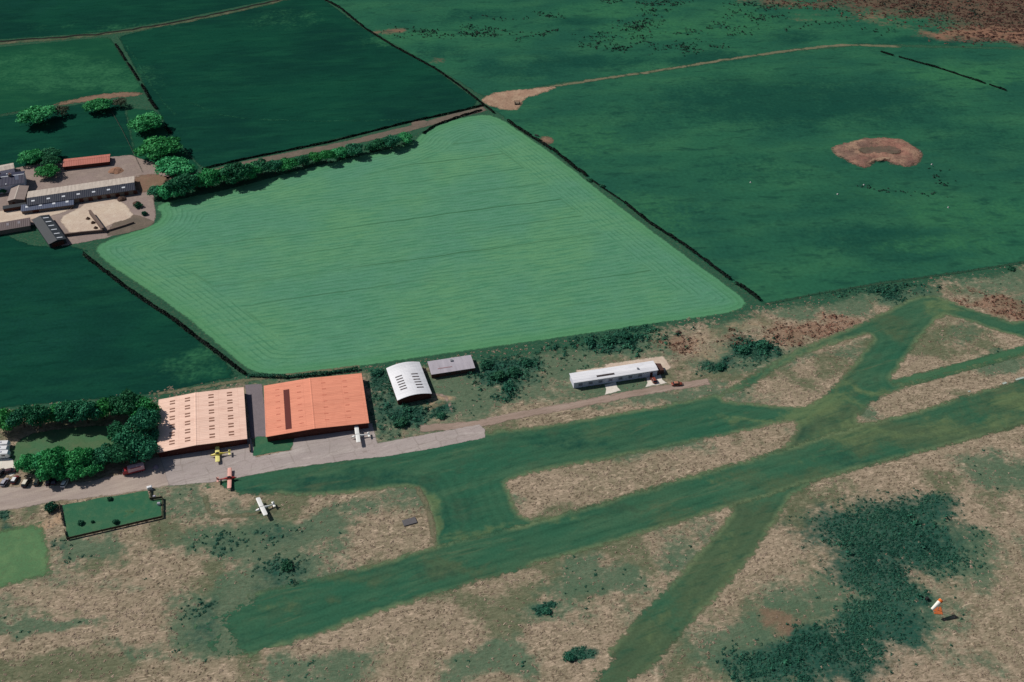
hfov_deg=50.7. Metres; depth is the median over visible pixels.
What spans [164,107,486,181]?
track
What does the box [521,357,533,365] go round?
bush
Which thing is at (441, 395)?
path
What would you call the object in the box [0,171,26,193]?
farmhouse
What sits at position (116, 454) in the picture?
tree
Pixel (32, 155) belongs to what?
tree
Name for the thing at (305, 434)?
door
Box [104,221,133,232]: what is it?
yard wall
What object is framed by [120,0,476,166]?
field
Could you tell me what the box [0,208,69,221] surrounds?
farmyard
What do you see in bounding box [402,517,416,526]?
trailer sheet
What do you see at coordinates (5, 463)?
pavement
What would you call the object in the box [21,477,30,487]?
parked car
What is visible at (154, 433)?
tree
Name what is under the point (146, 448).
tree
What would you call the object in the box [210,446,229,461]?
light aircraft
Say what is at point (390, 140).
tree
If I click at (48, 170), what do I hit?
tree
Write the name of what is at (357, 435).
light aircraft
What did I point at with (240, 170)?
tree
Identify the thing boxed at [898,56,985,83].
hedge
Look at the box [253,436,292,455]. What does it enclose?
lawn
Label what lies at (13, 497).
road
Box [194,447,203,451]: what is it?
door
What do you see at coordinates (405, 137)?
tree
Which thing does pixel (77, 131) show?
field
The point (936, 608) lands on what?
windsock
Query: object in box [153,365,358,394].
hedge
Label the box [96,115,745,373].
crop field
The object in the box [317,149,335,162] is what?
tree
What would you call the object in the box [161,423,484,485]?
apron
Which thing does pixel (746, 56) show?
path
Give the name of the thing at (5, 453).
caravan
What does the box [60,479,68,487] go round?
parked car
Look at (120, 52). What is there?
hedge
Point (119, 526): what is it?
garden fence
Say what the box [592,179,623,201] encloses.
hedge
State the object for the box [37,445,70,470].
tree
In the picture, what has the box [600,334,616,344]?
bush
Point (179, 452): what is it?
door
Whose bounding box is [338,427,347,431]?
door
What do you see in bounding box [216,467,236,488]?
light aircraft
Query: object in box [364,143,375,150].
tree
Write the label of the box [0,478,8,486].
parked car
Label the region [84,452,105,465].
tree
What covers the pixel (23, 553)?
lawn
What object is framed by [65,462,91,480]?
tree
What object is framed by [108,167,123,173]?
heap
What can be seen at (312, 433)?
door
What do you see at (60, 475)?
tree
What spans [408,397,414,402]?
door
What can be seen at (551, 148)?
hedge
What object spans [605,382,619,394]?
pavement
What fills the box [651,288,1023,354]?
bracken
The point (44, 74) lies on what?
field
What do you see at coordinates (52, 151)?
tree
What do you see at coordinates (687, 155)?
pasture
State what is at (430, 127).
hedge
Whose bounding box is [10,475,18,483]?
parked car
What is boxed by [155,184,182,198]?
tree
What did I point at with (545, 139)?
bare ground
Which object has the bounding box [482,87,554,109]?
bare ground
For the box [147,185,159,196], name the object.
tree
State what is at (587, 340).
bush
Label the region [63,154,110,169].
shed
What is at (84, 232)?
yard wall
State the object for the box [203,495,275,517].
path
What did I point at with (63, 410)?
tree
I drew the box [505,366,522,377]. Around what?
bush
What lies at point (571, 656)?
bush
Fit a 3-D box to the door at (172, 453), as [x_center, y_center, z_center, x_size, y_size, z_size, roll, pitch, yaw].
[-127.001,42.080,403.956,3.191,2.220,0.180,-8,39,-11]
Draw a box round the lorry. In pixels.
[122,462,144,475]
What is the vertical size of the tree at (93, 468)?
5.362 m
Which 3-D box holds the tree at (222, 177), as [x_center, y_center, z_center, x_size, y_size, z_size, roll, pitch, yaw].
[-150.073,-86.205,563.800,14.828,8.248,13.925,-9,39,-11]
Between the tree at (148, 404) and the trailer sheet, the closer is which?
the trailer sheet
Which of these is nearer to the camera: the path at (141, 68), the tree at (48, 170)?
the tree at (48, 170)
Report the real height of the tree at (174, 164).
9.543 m
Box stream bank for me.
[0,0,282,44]
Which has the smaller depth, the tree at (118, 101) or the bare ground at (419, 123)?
the bare ground at (419, 123)
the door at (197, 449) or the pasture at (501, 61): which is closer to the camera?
the door at (197, 449)
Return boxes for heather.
[766,0,1023,46]
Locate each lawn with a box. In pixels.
[0,522,52,587]
[9,425,117,474]
[62,491,161,536]
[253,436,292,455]
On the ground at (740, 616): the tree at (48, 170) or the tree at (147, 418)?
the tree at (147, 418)
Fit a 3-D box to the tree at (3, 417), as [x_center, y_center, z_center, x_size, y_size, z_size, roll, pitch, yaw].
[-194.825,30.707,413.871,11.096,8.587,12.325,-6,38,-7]
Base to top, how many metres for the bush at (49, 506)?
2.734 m
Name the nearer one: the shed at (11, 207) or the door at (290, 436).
the door at (290, 436)
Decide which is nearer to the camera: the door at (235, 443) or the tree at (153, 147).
the door at (235, 443)
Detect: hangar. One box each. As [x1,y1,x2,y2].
[157,387,246,457]
[264,373,368,441]
[386,362,431,404]
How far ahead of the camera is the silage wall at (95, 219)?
532.75 m
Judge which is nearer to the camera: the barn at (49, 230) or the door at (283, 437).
the door at (283, 437)
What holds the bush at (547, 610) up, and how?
on the ground at (740, 616)
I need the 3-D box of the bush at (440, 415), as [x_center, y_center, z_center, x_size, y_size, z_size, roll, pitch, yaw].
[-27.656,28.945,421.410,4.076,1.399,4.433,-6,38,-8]
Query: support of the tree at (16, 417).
on the ground at (740, 616)
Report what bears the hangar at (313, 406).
on the ground at (740, 616)
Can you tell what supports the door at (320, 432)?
in the hangar at (313, 406)
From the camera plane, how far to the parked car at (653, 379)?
437.74 m
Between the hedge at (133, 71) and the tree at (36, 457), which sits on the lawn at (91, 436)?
the tree at (36, 457)
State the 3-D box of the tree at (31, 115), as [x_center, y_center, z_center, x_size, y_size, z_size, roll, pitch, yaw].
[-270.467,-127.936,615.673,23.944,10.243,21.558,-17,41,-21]
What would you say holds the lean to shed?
on the farmyard at (129, 165)
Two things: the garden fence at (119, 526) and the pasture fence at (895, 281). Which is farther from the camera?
the pasture fence at (895, 281)
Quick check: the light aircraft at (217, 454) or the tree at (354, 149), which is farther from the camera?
the tree at (354, 149)
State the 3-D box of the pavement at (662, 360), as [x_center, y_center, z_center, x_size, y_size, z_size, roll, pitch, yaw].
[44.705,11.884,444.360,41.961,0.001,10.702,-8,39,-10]
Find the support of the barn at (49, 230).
on the farmyard at (129, 165)
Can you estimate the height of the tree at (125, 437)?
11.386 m
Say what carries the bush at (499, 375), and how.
on the ground at (740, 616)
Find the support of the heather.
on the ground at (740, 616)
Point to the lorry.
(135, 468)
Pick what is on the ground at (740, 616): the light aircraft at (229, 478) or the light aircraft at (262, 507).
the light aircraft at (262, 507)
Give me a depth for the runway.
377.24 m
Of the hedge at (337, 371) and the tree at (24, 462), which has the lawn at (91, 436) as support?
the tree at (24, 462)
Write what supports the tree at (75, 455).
on the lawn at (91, 436)
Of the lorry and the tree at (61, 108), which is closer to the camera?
the lorry
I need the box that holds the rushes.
[0,282,1023,681]
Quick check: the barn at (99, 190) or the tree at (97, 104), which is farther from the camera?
the tree at (97, 104)
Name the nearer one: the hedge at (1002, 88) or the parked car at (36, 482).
the parked car at (36, 482)
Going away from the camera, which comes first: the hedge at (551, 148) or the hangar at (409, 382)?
the hangar at (409, 382)
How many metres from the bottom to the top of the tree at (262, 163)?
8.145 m
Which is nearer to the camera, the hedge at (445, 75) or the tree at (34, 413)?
the tree at (34, 413)
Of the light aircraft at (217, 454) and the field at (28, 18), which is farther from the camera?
the field at (28, 18)
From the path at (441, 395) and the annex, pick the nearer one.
the path at (441, 395)
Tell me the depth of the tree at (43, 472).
390.36 m
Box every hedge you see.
[83,251,246,374]
[115,43,125,59]
[126,62,139,79]
[141,83,149,97]
[148,98,157,108]
[202,104,482,168]
[247,366,358,378]
[325,0,363,26]
[364,27,494,112]
[422,109,481,132]
[507,119,587,176]
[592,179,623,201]
[624,201,731,279]
[734,281,760,299]
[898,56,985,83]
[989,84,1006,90]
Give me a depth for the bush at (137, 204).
544.95 m
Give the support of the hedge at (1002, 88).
on the pasture at (687, 155)
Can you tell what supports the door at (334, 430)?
in the hangar at (313, 406)
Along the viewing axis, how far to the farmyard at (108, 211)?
539.71 m
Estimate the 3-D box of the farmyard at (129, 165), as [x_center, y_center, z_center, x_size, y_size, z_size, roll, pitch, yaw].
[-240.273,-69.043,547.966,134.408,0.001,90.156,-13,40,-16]
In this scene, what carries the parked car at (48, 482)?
on the ground at (740, 616)
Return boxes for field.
[0,0,265,38]
[0,37,142,114]
[0,101,132,168]
[0,235,233,407]
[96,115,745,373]
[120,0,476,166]
[127,109,198,176]
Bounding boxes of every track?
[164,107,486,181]
[420,378,710,431]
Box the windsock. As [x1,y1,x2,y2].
[931,598,942,614]
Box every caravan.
[0,440,13,446]
[0,445,9,449]
[0,450,10,458]
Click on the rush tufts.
(637, 26)
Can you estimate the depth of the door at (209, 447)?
406.28 m
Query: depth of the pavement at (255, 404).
425.11 m
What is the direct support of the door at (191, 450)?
in the hangar at (200, 421)
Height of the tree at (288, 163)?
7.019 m
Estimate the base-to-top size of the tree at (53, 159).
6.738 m
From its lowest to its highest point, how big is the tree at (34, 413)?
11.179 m
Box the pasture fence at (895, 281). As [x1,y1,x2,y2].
[765,261,1023,304]
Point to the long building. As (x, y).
(613, 374)
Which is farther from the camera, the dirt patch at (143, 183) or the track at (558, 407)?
the dirt patch at (143, 183)
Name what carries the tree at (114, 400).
on the ground at (740, 616)
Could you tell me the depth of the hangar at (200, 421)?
414.42 m
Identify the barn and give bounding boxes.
[0,218,30,234]
[27,176,137,205]
[32,215,66,247]
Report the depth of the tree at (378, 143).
590.21 m
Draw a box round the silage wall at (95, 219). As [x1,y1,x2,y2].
[88,210,104,230]
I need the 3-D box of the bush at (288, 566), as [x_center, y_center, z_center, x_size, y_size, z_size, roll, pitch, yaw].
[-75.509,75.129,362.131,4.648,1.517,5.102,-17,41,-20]
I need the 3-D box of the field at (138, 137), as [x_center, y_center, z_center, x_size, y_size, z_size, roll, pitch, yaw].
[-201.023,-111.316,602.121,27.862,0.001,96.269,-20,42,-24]
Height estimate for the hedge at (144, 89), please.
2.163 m
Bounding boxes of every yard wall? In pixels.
[65,229,103,235]
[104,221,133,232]
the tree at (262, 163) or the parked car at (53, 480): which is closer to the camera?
the parked car at (53, 480)
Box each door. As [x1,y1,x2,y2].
[167,451,176,455]
[176,449,185,454]
[185,448,194,453]
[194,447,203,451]
[203,445,211,450]
[221,442,229,447]
[230,441,238,446]
[278,435,287,439]
[288,433,297,438]
[298,432,307,437]
[308,431,317,435]
[318,429,327,434]
[328,428,337,432]
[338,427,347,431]
[348,425,357,430]
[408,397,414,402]
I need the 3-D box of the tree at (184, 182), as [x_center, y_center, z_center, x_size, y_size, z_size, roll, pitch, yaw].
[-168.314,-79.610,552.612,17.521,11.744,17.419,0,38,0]
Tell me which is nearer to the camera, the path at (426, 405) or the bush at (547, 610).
the bush at (547, 610)
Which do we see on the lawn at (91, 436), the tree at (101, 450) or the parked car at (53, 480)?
the tree at (101, 450)
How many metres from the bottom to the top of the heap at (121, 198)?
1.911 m
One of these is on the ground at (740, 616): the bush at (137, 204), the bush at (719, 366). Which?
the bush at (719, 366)
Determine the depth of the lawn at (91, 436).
411.19 m
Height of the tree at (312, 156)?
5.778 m
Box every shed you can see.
[0,163,14,173]
[3,202,25,211]
[21,199,73,213]
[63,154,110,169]
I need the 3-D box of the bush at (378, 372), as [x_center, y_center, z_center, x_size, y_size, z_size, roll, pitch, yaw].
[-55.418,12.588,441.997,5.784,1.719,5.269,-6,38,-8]
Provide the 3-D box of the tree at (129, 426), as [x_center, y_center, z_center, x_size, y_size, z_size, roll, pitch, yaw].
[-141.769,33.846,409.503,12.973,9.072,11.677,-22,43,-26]
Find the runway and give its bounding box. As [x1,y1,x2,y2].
[180,379,1023,658]
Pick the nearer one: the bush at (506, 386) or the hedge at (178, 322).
the bush at (506, 386)
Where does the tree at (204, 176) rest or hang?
on the ground at (740, 616)
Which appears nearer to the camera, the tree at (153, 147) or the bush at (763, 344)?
the bush at (763, 344)
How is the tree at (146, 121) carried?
on the field at (138, 137)
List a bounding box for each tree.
[0,408,16,430]
[5,404,30,427]
[13,453,38,471]
[15,105,56,123]
[16,148,43,164]
[24,403,51,427]
[31,450,43,469]
[34,164,60,176]
[35,463,57,481]
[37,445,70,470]
[39,147,61,157]
[40,155,61,165]
[44,403,59,422]
[53,105,68,115]
[53,399,79,422]
[54,466,70,480]
[59,454,70,470]
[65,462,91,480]
[66,446,93,469]
[67,399,103,423]
[81,98,112,111]
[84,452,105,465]
[85,462,103,476]
[90,397,114,418]
[93,443,111,461]
[103,395,131,416]
[103,440,133,463]
[107,420,122,441]
[112,98,126,106]
[112,429,144,450]
[114,387,143,415]
[120,420,150,434]
[127,111,163,131]
[128,407,162,430]
[128,437,159,463]
[129,396,161,417]
[133,136,182,159]
[138,426,159,442]
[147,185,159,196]
[153,156,195,175]
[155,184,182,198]
[163,173,200,195]
[189,173,206,187]
[197,168,220,187]
[210,168,232,181]
[218,162,253,183]
[247,163,262,178]
[250,158,271,173]
[267,159,282,172]
[280,157,298,170]
[295,155,310,165]
[308,152,321,162]
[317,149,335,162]
[331,146,347,158]
[344,143,362,155]
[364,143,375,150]
[370,138,385,149]
[382,134,400,148]
[398,132,412,142]
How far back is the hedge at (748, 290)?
487.68 m
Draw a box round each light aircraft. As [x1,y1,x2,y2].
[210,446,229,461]
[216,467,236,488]
[255,497,274,515]
[351,426,369,441]
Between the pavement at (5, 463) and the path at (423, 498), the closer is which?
the path at (423, 498)
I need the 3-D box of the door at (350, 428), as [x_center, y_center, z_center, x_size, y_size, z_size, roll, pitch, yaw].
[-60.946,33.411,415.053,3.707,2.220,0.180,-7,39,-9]
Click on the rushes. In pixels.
(856, 536)
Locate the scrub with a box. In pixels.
[288,283,959,681]
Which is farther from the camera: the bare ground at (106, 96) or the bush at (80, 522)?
the bare ground at (106, 96)
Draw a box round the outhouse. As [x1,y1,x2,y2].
[7,185,29,204]
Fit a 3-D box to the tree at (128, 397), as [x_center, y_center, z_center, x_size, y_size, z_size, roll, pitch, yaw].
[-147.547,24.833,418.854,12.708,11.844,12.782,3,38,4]
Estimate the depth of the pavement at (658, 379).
438.55 m
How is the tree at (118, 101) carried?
on the field at (77, 131)
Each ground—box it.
[0,0,1023,681]
[54,92,141,104]
[411,120,427,126]
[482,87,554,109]
[541,136,553,143]
[832,137,921,167]
[871,157,889,160]
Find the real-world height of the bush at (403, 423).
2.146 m
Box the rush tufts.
[381,0,1023,195]
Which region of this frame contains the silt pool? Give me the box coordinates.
[858,145,899,153]
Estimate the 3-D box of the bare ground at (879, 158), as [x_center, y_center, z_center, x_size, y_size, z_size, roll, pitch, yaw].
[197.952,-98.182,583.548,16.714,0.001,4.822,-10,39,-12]
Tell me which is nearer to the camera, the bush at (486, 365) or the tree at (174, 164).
the bush at (486, 365)
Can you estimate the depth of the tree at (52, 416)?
414.64 m
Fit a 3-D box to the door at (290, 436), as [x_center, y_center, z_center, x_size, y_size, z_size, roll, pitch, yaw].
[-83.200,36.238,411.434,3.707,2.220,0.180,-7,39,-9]
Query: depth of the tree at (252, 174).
563.26 m
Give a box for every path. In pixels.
[126,45,175,113]
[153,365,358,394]
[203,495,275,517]
[415,487,436,542]
[422,401,444,407]
[432,393,451,408]
[541,44,897,87]
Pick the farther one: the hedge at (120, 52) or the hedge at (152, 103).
the hedge at (120, 52)
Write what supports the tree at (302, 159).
on the ground at (740, 616)
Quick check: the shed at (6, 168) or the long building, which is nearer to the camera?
the long building
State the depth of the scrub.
447.80 m
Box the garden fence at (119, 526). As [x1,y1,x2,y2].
[58,490,162,538]
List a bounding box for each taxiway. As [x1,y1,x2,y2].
[206,295,1023,681]
[890,345,1023,386]
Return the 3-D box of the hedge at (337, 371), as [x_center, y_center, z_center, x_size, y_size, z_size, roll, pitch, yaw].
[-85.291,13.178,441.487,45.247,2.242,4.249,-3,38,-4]
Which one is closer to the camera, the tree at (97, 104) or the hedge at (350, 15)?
the tree at (97, 104)
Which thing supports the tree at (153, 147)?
on the field at (138, 137)
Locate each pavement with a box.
[0,458,15,475]
[245,384,265,438]
[576,356,670,371]
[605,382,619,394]
[646,375,665,386]
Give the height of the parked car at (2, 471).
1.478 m
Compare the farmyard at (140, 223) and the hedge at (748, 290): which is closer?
the hedge at (748, 290)
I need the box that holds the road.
[0,457,167,510]
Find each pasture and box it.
[329,0,1023,95]
[488,46,1023,302]
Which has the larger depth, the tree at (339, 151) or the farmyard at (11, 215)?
the tree at (339, 151)
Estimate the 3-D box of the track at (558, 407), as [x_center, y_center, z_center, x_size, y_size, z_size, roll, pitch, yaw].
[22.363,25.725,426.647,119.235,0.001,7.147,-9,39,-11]
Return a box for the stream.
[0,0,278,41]
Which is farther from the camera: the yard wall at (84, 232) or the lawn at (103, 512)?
the yard wall at (84, 232)
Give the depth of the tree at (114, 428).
407.02 m
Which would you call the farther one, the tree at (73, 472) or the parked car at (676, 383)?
the parked car at (676, 383)
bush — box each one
[44,501,57,512]
[77,520,83,524]
[133,202,142,208]
[280,559,293,571]
[369,368,382,375]
[392,417,409,427]
[436,412,445,419]
[479,358,493,368]
[489,370,506,380]
[501,382,513,391]
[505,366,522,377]
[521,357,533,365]
[542,606,551,613]
[562,651,575,661]
[583,337,593,344]
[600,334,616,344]
[619,331,631,338]
[715,363,723,370]
[735,345,750,353]
[755,339,771,349]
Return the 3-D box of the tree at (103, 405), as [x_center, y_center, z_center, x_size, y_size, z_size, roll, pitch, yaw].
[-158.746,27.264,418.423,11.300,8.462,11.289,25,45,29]
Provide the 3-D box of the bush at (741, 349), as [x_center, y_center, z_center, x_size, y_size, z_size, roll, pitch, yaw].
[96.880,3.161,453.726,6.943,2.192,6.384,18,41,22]
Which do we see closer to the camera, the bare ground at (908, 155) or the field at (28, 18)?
the bare ground at (908, 155)
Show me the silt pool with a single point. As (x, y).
(889, 149)
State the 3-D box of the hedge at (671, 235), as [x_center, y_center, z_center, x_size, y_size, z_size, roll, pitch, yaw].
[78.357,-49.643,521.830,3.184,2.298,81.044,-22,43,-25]
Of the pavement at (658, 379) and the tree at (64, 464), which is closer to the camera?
the tree at (64, 464)
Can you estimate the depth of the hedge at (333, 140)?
603.73 m
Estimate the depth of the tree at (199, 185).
556.32 m
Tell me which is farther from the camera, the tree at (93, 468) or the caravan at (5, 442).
the caravan at (5, 442)
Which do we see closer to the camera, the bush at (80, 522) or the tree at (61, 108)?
the bush at (80, 522)
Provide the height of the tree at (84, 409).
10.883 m
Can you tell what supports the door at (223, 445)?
in the hangar at (200, 421)
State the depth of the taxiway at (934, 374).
445.64 m
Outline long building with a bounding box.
[569,361,663,387]
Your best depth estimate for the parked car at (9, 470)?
397.02 m
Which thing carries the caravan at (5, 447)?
on the ground at (740, 616)
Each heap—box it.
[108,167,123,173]
[117,196,126,201]
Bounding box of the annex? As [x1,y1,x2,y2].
[427,355,474,377]
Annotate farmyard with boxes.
[0,155,169,245]
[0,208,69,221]
[61,198,132,231]
[107,215,153,235]
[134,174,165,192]
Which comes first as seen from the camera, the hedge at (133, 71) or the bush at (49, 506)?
the bush at (49, 506)
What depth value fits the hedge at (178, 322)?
472.27 m
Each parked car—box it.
[0,468,4,476]
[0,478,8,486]
[5,467,16,473]
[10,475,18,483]
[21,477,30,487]
[33,478,39,485]
[44,477,51,484]
[51,477,56,484]
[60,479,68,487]
[650,376,656,382]
[671,381,682,385]
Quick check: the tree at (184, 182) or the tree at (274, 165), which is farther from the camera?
the tree at (274, 165)
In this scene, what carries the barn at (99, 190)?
on the farmyard at (129, 165)
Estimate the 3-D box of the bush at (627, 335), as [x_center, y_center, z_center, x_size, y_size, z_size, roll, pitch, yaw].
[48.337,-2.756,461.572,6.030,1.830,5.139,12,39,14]
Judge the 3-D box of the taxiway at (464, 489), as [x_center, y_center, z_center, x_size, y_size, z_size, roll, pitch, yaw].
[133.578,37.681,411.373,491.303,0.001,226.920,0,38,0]

